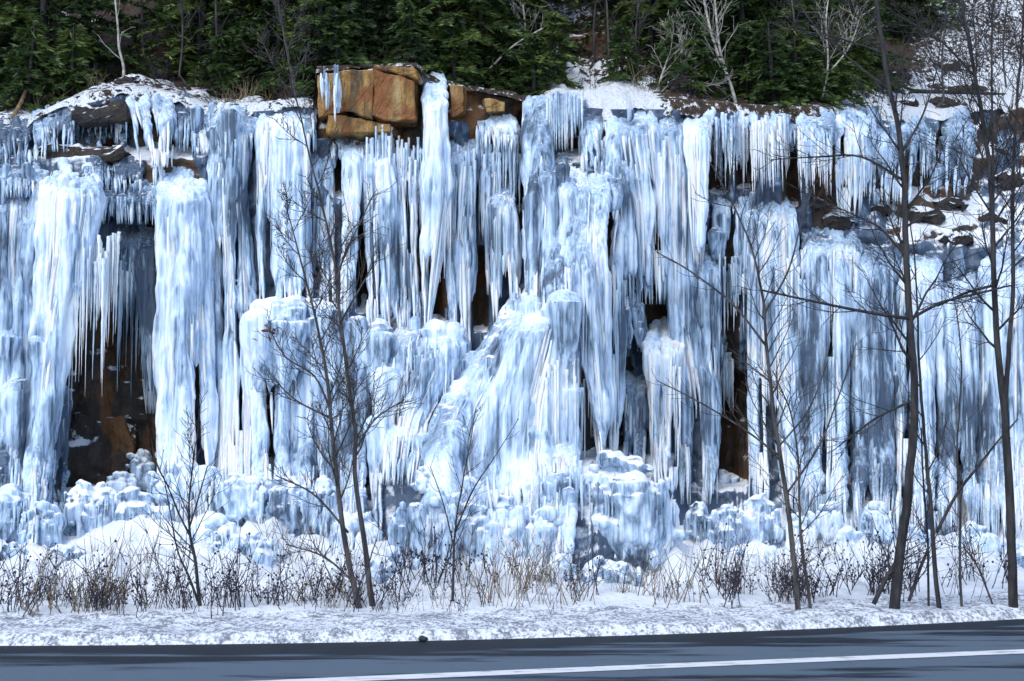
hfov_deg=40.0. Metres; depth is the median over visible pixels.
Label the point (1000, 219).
rock ledge
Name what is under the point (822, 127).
icicle fringe
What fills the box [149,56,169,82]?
dry grass tuft
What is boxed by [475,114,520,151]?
frozen seep
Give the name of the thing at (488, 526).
ice boulder
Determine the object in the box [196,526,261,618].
dead weed
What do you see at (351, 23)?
evergreen tree
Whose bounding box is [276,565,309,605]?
dry grass tuft
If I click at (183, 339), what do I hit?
ice column
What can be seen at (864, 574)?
dead weed
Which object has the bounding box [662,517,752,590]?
dry grass tuft
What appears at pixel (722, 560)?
dead weed
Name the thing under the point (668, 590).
dead weed
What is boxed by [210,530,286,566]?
ice boulder
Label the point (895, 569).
bare tree
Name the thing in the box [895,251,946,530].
ice curtain
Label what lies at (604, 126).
frozen seep
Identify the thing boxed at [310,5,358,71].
evergreen shrub
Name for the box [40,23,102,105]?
evergreen shrub
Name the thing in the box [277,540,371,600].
dead weed
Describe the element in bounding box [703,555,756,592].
dead weed
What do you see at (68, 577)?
dead weed
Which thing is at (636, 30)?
bare sapling
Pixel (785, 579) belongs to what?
dry grass tuft
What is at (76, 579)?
dry grass tuft
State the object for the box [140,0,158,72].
bare sapling
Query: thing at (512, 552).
dry grass tuft
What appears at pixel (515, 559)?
dead weed
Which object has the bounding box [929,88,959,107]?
rock ledge
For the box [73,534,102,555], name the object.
dry grass tuft
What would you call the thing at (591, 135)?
ice curtain
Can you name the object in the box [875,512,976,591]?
dead weed
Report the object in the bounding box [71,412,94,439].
rock block
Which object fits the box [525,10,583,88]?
evergreen shrub
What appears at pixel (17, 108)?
fallen branch
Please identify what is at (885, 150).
ice curtain
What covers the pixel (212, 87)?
dry grass tuft
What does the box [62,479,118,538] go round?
ice boulder
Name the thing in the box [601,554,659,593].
dry grass tuft
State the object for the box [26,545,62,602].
dead weed
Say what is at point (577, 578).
dead weed
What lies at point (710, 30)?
bare sapling
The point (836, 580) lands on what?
dead weed
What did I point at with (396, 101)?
rock block
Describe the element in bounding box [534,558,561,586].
dead weed
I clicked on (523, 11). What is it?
bare sapling
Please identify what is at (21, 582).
dead weed
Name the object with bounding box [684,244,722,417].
ice curtain
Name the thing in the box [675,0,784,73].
evergreen tree
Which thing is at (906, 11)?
evergreen tree
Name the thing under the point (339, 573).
dead weed
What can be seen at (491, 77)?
evergreen tree
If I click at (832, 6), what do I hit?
evergreen tree
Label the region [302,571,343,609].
dead weed
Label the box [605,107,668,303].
ice curtain
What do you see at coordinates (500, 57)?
bare sapling
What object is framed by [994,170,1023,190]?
rock ledge
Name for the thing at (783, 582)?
dead weed
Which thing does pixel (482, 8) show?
evergreen tree
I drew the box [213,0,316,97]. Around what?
evergreen tree
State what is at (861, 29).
evergreen tree
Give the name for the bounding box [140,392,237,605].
bare tree
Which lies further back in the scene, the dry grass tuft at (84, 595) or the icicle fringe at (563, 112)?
the icicle fringe at (563, 112)
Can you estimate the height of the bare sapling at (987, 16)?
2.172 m
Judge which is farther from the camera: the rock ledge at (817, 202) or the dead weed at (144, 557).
the rock ledge at (817, 202)
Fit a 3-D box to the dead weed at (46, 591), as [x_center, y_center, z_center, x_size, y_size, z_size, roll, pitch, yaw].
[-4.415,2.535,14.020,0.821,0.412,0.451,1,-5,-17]
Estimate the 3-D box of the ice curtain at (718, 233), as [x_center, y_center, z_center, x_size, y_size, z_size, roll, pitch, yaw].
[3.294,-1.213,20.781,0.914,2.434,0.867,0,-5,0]
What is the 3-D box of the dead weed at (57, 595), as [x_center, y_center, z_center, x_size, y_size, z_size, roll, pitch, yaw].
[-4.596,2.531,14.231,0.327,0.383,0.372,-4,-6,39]
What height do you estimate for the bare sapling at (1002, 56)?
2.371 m
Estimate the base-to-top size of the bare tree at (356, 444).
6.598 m
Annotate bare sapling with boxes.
[30,0,81,58]
[93,0,131,76]
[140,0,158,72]
[161,0,206,89]
[199,0,231,94]
[241,0,344,97]
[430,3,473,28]
[474,13,542,91]
[504,1,553,75]
[586,0,604,68]
[598,0,614,59]
[607,0,658,80]
[646,12,735,99]
[647,0,750,102]
[761,0,868,88]
[814,0,881,96]
[889,0,969,107]
[949,1,993,103]
[985,0,1019,87]
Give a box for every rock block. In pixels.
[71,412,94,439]
[106,415,138,478]
[317,70,347,120]
[326,115,398,139]
[344,69,374,121]
[372,70,419,127]
[373,65,422,84]
[450,84,467,117]
[483,98,505,115]
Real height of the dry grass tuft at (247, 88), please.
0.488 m
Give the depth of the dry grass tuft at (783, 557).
17.02 m
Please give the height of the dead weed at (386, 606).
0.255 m
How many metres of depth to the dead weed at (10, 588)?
13.97 m
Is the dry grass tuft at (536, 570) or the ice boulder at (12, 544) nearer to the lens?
the dry grass tuft at (536, 570)
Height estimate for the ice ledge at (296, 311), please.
1.784 m
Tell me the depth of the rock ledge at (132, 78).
21.35 m
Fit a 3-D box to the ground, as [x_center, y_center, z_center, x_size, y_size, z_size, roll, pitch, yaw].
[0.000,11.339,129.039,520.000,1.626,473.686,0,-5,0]
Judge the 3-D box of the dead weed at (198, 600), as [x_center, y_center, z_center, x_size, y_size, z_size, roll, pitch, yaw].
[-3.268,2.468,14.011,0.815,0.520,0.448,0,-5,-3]
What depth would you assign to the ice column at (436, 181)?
19.80 m
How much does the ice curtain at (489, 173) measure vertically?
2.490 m
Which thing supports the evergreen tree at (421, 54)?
on the hillside
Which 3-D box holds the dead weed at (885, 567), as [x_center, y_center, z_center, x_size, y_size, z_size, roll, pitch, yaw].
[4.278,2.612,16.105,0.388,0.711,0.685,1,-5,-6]
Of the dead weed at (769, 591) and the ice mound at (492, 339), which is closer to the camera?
the dead weed at (769, 591)
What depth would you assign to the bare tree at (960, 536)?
15.12 m
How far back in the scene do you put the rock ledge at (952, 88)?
26.48 m
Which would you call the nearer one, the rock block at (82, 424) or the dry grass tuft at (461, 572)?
the dry grass tuft at (461, 572)
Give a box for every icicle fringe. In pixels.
[72,121,127,147]
[190,101,240,180]
[546,91,583,152]
[713,111,749,187]
[719,318,733,411]
[749,103,789,190]
[795,107,837,194]
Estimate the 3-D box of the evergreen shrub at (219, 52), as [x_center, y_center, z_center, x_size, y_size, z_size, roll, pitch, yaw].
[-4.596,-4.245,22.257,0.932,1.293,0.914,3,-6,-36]
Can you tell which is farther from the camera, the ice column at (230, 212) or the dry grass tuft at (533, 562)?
the ice column at (230, 212)
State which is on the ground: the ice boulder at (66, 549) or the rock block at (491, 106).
the ice boulder at (66, 549)
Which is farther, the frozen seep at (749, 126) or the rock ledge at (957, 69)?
the rock ledge at (957, 69)
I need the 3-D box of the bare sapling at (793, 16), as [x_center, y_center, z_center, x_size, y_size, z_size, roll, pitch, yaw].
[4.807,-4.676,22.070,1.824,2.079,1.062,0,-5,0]
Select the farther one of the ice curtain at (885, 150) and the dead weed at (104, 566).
the ice curtain at (885, 150)
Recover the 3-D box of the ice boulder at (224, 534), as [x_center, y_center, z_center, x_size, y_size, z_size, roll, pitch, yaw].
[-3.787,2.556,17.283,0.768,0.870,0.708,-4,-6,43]
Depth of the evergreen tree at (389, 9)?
21.61 m
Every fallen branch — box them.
[10,86,26,118]
[910,89,1006,94]
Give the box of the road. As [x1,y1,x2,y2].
[0,619,1023,680]
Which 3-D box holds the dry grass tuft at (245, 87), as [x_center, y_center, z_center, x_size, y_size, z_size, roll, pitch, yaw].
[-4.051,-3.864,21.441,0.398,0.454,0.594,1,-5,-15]
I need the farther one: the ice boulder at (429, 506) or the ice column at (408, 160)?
the ice column at (408, 160)
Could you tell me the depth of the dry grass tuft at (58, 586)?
15.16 m
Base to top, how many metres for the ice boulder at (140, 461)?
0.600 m
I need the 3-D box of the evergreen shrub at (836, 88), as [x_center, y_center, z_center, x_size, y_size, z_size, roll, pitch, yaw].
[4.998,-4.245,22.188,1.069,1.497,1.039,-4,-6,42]
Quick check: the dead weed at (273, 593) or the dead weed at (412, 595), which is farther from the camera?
the dead weed at (273, 593)
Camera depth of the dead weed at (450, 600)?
14.21 m
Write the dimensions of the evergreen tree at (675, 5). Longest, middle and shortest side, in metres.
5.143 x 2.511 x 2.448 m
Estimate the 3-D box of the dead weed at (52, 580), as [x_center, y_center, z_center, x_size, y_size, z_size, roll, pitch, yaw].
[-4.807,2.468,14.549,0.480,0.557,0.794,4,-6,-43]
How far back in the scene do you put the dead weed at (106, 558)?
14.53 m
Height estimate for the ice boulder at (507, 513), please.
1.108 m
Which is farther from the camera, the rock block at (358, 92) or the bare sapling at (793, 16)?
the bare sapling at (793, 16)
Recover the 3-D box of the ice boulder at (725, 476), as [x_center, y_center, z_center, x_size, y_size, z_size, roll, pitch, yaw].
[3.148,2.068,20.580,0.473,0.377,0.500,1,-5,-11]
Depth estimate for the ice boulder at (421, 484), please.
17.52 m
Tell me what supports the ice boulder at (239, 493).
on the ground
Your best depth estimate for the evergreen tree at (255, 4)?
23.13 m
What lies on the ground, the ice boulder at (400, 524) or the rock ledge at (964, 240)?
the ice boulder at (400, 524)
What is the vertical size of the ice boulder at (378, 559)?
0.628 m
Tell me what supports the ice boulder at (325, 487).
on the ground
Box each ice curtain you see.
[0,114,31,164]
[0,154,48,204]
[0,187,34,489]
[82,155,147,194]
[102,172,156,225]
[116,221,156,413]
[243,365,318,527]
[305,150,335,301]
[316,371,383,540]
[445,139,477,342]
[476,126,520,294]
[578,99,607,176]
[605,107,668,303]
[622,370,653,481]
[657,116,721,503]
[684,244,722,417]
[707,186,764,336]
[746,196,804,513]
[798,226,863,529]
[834,107,871,216]
[849,240,902,521]
[866,111,918,203]
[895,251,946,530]
[918,107,976,195]
[935,269,984,532]
[977,243,1023,537]
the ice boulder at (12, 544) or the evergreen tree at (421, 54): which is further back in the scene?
the evergreen tree at (421, 54)
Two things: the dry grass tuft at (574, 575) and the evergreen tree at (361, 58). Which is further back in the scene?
the evergreen tree at (361, 58)
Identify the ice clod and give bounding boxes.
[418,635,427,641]
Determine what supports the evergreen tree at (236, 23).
on the hillside
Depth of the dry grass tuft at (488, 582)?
14.95 m
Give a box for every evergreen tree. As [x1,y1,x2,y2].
[0,0,39,100]
[0,0,74,107]
[0,0,114,105]
[0,0,173,87]
[110,0,255,54]
[121,0,252,85]
[172,0,280,72]
[194,0,296,72]
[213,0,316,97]
[224,0,358,74]
[259,0,400,92]
[262,0,355,95]
[264,0,426,72]
[295,0,429,55]
[338,2,472,56]
[349,0,418,65]
[366,0,488,73]
[381,0,554,86]
[393,0,486,61]
[448,0,521,92]
[464,0,572,85]
[490,0,564,86]
[497,0,591,64]
[557,0,676,23]
[568,0,733,49]
[602,0,699,74]
[625,0,757,74]
[631,0,760,87]
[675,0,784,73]
[701,0,789,91]
[708,0,844,93]
[717,0,889,78]
[759,0,865,103]
[800,0,899,93]
[806,0,916,93]
[837,0,924,94]
[863,0,913,34]
[880,0,944,41]
[898,0,976,38]
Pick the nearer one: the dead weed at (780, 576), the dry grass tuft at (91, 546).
the dead weed at (780, 576)
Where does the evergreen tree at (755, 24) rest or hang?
on the hillside
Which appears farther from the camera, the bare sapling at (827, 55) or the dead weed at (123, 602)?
the bare sapling at (827, 55)
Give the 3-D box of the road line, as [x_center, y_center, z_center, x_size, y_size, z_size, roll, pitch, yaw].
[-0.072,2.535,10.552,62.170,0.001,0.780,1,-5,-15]
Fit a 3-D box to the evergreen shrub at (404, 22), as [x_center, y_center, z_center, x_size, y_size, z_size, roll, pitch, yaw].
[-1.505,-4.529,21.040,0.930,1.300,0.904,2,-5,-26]
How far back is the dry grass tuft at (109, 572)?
13.95 m
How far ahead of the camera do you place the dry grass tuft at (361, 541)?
16.71 m
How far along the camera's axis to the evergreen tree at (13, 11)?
22.15 m
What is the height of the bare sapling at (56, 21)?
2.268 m
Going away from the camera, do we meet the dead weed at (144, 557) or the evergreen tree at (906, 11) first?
the dead weed at (144, 557)
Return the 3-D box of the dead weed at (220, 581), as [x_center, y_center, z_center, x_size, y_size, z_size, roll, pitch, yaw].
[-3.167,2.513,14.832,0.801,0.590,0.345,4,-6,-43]
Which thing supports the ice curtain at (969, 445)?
attached to the cliff
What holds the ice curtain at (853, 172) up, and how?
attached to the cliff
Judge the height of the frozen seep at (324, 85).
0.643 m
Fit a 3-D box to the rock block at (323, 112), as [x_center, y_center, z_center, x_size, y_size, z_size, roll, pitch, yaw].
[-2.627,-3.520,20.775,0.545,0.739,1.249,0,-5,0]
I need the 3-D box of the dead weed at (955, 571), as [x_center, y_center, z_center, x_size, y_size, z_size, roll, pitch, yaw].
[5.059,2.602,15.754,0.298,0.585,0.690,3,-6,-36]
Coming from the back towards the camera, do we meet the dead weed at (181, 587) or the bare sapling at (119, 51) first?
the bare sapling at (119, 51)
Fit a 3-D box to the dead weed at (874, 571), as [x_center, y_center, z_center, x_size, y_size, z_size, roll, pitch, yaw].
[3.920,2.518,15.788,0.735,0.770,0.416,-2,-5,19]
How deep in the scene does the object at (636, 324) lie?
19.93 m
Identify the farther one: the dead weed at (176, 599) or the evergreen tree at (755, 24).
the evergreen tree at (755, 24)
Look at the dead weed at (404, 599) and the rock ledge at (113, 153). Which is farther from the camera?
the rock ledge at (113, 153)
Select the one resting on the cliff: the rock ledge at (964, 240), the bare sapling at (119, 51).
the rock ledge at (964, 240)
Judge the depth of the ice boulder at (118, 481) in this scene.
19.07 m
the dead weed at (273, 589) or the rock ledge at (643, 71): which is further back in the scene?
the rock ledge at (643, 71)
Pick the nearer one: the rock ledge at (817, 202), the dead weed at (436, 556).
the dead weed at (436, 556)
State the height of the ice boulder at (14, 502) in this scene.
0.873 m
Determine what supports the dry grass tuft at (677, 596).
on the ground
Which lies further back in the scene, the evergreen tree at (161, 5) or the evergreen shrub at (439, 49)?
the evergreen tree at (161, 5)
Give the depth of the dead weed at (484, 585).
14.56 m
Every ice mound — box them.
[101,486,171,526]
[145,461,222,522]
[363,314,471,484]
[420,290,585,563]
[467,288,527,369]
[578,450,685,574]
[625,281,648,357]
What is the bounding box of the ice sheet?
[11,75,1023,570]
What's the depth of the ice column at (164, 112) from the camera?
20.29 m
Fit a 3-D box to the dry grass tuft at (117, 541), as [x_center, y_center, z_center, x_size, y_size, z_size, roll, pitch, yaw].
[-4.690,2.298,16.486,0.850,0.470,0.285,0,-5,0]
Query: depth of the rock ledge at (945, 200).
22.52 m
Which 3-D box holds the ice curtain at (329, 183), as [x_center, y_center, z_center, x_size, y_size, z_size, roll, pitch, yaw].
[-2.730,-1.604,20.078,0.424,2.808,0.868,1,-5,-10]
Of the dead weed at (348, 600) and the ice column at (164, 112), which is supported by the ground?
the dead weed at (348, 600)
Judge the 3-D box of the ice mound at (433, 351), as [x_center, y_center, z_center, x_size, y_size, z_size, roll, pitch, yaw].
[-1.287,0.838,19.033,1.176,2.654,2.655,-2,-5,19]
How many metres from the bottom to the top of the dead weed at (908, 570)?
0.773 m
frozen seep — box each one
[42,101,74,151]
[174,93,190,151]
[239,101,257,151]
[299,98,317,151]
[320,66,330,109]
[330,138,381,167]
[333,65,341,121]
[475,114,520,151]
[583,109,606,132]
[745,115,750,139]
[789,105,797,151]
[858,105,879,119]
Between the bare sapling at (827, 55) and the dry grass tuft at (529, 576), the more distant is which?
the bare sapling at (827, 55)
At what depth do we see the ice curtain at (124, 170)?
19.81 m
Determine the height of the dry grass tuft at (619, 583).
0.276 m
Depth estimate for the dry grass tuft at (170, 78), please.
21.87 m
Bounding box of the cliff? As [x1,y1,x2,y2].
[0,68,1023,531]
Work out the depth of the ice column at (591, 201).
18.72 m
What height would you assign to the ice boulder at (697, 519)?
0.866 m
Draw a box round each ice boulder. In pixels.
[0,483,35,543]
[0,541,26,560]
[17,500,66,547]
[49,544,86,560]
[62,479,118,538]
[106,471,140,491]
[125,448,154,490]
[174,513,236,546]
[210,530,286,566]
[213,472,271,525]
[258,475,311,537]
[299,475,337,534]
[328,511,383,552]
[359,545,416,583]
[388,501,409,558]
[406,485,460,567]
[410,462,443,493]
[458,501,506,564]
[486,493,526,562]
[520,505,562,563]
[544,553,577,579]
[578,555,643,586]
[679,501,719,545]
[714,504,747,550]
[718,469,741,483]
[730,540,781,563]
[737,493,784,547]
[784,512,817,550]
[807,500,851,546]
[832,526,862,546]
[857,500,896,544]
[907,523,930,544]
[950,521,1001,556]
[998,539,1023,567]
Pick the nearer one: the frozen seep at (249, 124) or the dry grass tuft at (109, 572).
the dry grass tuft at (109, 572)
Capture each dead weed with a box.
[0,539,55,600]
[0,541,68,616]
[0,549,64,605]
[0,577,37,614]
[22,552,74,604]
[23,538,146,603]
[25,573,110,614]
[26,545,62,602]
[29,555,82,607]
[33,552,105,600]
[37,572,80,607]
[39,569,93,606]
[60,576,82,606]
[71,563,117,606]
[76,547,177,613]
[82,571,124,606]
[85,572,128,612]
[87,558,127,608]
[88,562,117,611]
[89,550,140,605]
[96,575,130,605]
[102,511,194,604]
[110,567,149,605]
[120,565,183,617]
[125,527,216,603]
[136,569,192,611]
[139,560,190,603]
[140,563,221,614]
[168,543,225,609]
[171,542,241,599]
[184,554,235,603]
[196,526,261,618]
[207,548,283,599]
[216,545,297,607]
[216,556,256,606]
[223,569,251,598]
[224,553,289,604]
[237,564,263,600]
[254,566,284,604]
[270,560,353,609]
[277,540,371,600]
[285,544,350,601]
[286,564,323,601]
[291,571,320,606]
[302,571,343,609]
[311,551,352,593]
[326,563,409,610]
[344,553,402,609]
[349,513,437,611]
[370,591,413,612]
[373,565,420,612]
[386,515,452,585]
[386,579,428,611]
[397,517,452,589]
[425,567,455,598]
[442,588,470,612]
[443,520,497,587]
[445,558,498,607]
[461,575,498,590]
[501,538,541,577]
[512,570,545,601]
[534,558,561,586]
[537,568,575,613]
[559,525,656,600]
[564,545,610,600]
[567,578,588,601]
[647,580,668,601]
[663,560,695,601]
[685,549,753,604]
[697,523,733,594]
[699,535,755,608]
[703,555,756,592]
[715,537,754,599]
[729,552,758,579]
[730,535,807,592]
[748,562,804,603]
[756,562,794,602]
[767,544,802,577]
[769,558,807,591]
[770,542,819,589]
[778,545,834,602]
[779,529,814,600]
[800,540,879,590]
[800,549,847,596]
[805,565,835,597]
[829,531,892,594]
[847,531,953,590]
[859,534,891,595]
[869,536,893,592]
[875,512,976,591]
[875,569,891,593]
[885,530,924,601]
[889,545,926,590]
[931,551,990,599]
[952,520,1021,582]
[964,518,1023,588]
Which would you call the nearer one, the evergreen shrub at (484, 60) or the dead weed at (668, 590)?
the dead weed at (668, 590)
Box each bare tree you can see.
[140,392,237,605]
[245,0,423,608]
[426,403,518,601]
[642,135,870,609]
[734,0,1023,608]
[856,0,1023,607]
[878,146,1017,608]
[926,261,992,606]
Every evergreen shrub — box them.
[0,22,66,112]
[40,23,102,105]
[195,34,248,99]
[285,22,350,98]
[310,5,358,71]
[332,0,394,69]
[365,10,406,68]
[384,0,443,72]
[424,21,463,81]
[426,13,489,92]
[464,28,511,98]
[486,12,537,99]
[501,32,560,99]
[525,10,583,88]
[596,23,647,84]
[646,13,707,96]
[663,12,736,101]
[719,24,770,102]
[739,21,814,114]
[763,19,833,105]
[806,26,866,109]
[826,7,879,96]
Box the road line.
[260,649,1023,680]
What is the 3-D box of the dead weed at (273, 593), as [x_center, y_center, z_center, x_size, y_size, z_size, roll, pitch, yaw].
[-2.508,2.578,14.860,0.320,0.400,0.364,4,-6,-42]
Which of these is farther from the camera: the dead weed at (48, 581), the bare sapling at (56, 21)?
the bare sapling at (56, 21)
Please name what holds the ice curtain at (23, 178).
attached to the cliff
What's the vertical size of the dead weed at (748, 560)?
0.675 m
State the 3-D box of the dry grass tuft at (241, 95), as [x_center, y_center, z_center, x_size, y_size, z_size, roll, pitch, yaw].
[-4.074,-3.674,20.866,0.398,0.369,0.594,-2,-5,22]
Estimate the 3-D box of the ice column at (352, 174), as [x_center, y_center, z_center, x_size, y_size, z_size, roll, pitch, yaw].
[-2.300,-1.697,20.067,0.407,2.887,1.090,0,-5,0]
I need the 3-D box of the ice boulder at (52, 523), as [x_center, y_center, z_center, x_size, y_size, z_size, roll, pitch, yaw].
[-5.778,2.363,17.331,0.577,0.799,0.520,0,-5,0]
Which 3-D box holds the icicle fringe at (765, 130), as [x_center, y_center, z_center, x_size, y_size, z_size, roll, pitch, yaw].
[3.798,-2.835,20.625,0.665,1.496,0.895,0,-5,0]
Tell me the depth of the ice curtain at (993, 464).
20.38 m
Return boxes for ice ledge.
[239,295,347,416]
[332,313,398,404]
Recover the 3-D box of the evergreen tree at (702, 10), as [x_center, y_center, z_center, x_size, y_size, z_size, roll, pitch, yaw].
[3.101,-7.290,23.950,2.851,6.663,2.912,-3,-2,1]
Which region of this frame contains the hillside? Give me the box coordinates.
[0,0,1023,126]
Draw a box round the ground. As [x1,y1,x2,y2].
[0,508,1023,645]
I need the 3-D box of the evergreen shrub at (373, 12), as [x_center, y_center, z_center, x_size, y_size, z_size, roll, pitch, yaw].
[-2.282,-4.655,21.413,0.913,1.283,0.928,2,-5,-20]
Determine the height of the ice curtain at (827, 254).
4.558 m
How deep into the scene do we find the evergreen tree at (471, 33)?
21.55 m
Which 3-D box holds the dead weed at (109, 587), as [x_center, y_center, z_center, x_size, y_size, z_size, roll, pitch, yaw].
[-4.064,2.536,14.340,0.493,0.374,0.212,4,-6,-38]
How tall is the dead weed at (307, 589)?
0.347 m
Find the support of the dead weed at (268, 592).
on the ground
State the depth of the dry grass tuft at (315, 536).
16.95 m
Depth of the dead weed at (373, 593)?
14.55 m
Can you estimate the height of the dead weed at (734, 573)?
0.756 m
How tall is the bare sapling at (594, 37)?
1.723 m
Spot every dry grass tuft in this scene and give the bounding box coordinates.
[0,541,75,616]
[34,89,69,108]
[36,506,162,590]
[41,537,146,612]
[46,568,75,599]
[60,565,124,612]
[62,552,114,599]
[69,62,108,87]
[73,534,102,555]
[80,517,150,556]
[88,67,110,86]
[108,556,183,608]
[127,538,171,563]
[128,555,163,578]
[144,60,166,80]
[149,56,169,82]
[163,69,191,84]
[199,86,240,102]
[202,74,223,98]
[228,75,272,98]
[230,84,255,102]
[235,76,260,97]
[246,504,312,554]
[251,78,297,100]
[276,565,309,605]
[277,78,297,98]
[281,499,338,562]
[290,547,332,585]
[296,537,386,597]
[323,574,355,609]
[344,585,367,606]
[346,527,387,560]
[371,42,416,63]
[392,527,435,578]
[427,583,451,609]
[438,533,480,567]
[443,562,468,580]
[455,498,483,549]
[455,543,521,604]
[459,523,544,574]
[465,532,513,602]
[481,573,541,609]
[486,534,575,584]
[492,528,584,586]
[500,547,576,595]
[517,546,620,606]
[524,556,550,580]
[534,523,590,562]
[563,566,588,587]
[574,66,602,89]
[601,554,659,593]
[606,575,631,590]
[611,550,699,595]
[616,535,676,579]
[626,59,653,88]
[631,561,659,585]
[633,64,657,91]
[635,74,668,91]
[651,537,712,607]
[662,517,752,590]
[672,76,696,97]
[707,544,772,589]
[750,552,811,598]
[757,540,823,569]
[816,528,856,559]
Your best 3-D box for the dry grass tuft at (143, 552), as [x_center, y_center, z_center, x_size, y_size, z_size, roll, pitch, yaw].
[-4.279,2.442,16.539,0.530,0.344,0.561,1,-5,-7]
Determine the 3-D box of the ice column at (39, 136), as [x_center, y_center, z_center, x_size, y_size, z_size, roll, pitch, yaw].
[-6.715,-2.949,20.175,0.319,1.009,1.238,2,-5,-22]
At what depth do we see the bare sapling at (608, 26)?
23.05 m
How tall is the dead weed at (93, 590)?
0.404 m
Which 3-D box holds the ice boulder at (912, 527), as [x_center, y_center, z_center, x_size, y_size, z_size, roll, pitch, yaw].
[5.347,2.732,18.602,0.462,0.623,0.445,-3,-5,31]
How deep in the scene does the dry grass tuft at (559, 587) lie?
14.62 m
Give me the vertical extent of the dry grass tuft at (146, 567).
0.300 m
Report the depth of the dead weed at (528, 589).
14.79 m
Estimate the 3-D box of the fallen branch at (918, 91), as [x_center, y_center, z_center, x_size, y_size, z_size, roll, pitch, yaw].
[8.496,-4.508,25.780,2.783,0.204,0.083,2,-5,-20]
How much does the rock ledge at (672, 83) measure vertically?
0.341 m
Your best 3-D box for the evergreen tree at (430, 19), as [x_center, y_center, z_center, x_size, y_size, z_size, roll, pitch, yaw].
[-1.832,-7.677,22.923,3.065,7.014,3.001,1,0,-37]
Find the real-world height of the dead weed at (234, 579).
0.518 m
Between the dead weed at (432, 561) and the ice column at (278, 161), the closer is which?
the dead weed at (432, 561)
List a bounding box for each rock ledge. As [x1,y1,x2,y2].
[32,143,130,162]
[71,99,132,135]
[114,74,140,94]
[568,28,623,51]
[628,65,648,76]
[665,75,695,91]
[809,197,827,209]
[821,212,856,230]
[870,196,894,216]
[890,68,911,79]
[897,97,918,106]
[908,205,945,224]
[923,82,987,91]
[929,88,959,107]
[932,60,960,71]
[932,196,968,211]
[938,229,973,244]
[977,211,1008,224]
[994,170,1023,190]
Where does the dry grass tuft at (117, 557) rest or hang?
on the ground
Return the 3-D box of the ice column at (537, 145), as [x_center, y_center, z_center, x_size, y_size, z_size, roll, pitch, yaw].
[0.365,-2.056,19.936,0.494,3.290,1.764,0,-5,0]
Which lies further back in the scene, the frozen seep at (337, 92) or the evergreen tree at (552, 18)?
the evergreen tree at (552, 18)
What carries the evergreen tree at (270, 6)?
on the hillside
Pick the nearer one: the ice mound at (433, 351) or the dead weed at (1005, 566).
the dead weed at (1005, 566)
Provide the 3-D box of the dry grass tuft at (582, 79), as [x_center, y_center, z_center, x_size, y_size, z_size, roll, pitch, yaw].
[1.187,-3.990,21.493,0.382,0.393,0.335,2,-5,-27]
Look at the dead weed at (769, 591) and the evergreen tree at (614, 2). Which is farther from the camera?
the evergreen tree at (614, 2)
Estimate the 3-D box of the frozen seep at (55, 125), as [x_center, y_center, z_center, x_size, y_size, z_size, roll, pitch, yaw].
[-6.542,-3.100,20.386,0.519,0.936,0.897,1,-5,-13]
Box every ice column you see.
[20,157,120,545]
[31,109,46,160]
[46,385,72,537]
[125,88,176,166]
[152,141,170,187]
[152,166,218,522]
[206,102,256,522]
[255,99,313,298]
[338,143,364,317]
[363,125,400,326]
[392,136,428,328]
[419,72,453,323]
[488,174,521,320]
[520,94,554,296]
[521,156,578,305]
[557,160,627,454]
[641,316,684,489]
[682,106,715,263]
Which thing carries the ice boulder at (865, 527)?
on the ground
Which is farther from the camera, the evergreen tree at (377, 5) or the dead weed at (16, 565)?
the evergreen tree at (377, 5)
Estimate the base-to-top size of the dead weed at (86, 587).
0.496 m
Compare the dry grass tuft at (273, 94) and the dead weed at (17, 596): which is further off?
the dry grass tuft at (273, 94)
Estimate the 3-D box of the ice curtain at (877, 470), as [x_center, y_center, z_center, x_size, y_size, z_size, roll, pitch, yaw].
[5.217,0.470,20.247,0.720,4.339,2.150,-2,-5,25]
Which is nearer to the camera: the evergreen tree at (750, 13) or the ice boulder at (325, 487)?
the ice boulder at (325, 487)
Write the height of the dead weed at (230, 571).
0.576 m
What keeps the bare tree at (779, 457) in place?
on the ground
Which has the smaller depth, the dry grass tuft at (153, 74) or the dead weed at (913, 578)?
the dead weed at (913, 578)
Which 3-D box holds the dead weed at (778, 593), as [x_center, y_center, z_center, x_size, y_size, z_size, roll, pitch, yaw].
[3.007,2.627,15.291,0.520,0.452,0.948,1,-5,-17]
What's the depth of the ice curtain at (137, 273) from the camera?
19.62 m
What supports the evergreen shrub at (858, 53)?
on the hillside
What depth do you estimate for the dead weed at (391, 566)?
14.61 m
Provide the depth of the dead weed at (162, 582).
14.75 m
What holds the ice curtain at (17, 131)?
attached to the cliff
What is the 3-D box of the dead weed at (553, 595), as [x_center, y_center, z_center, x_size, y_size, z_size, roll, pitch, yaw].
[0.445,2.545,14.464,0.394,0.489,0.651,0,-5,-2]
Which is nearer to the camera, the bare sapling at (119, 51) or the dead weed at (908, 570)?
the dead weed at (908, 570)
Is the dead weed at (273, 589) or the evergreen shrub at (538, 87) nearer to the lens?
the dead weed at (273, 589)
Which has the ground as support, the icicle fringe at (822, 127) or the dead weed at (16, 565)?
the dead weed at (16, 565)
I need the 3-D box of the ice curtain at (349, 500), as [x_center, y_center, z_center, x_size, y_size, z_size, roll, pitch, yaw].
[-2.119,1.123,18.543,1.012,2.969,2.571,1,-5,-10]
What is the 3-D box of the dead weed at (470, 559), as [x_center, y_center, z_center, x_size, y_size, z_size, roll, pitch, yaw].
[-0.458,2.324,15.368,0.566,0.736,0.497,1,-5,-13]
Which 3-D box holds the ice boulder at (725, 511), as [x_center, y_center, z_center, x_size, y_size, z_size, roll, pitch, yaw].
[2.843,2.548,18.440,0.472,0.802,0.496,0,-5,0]

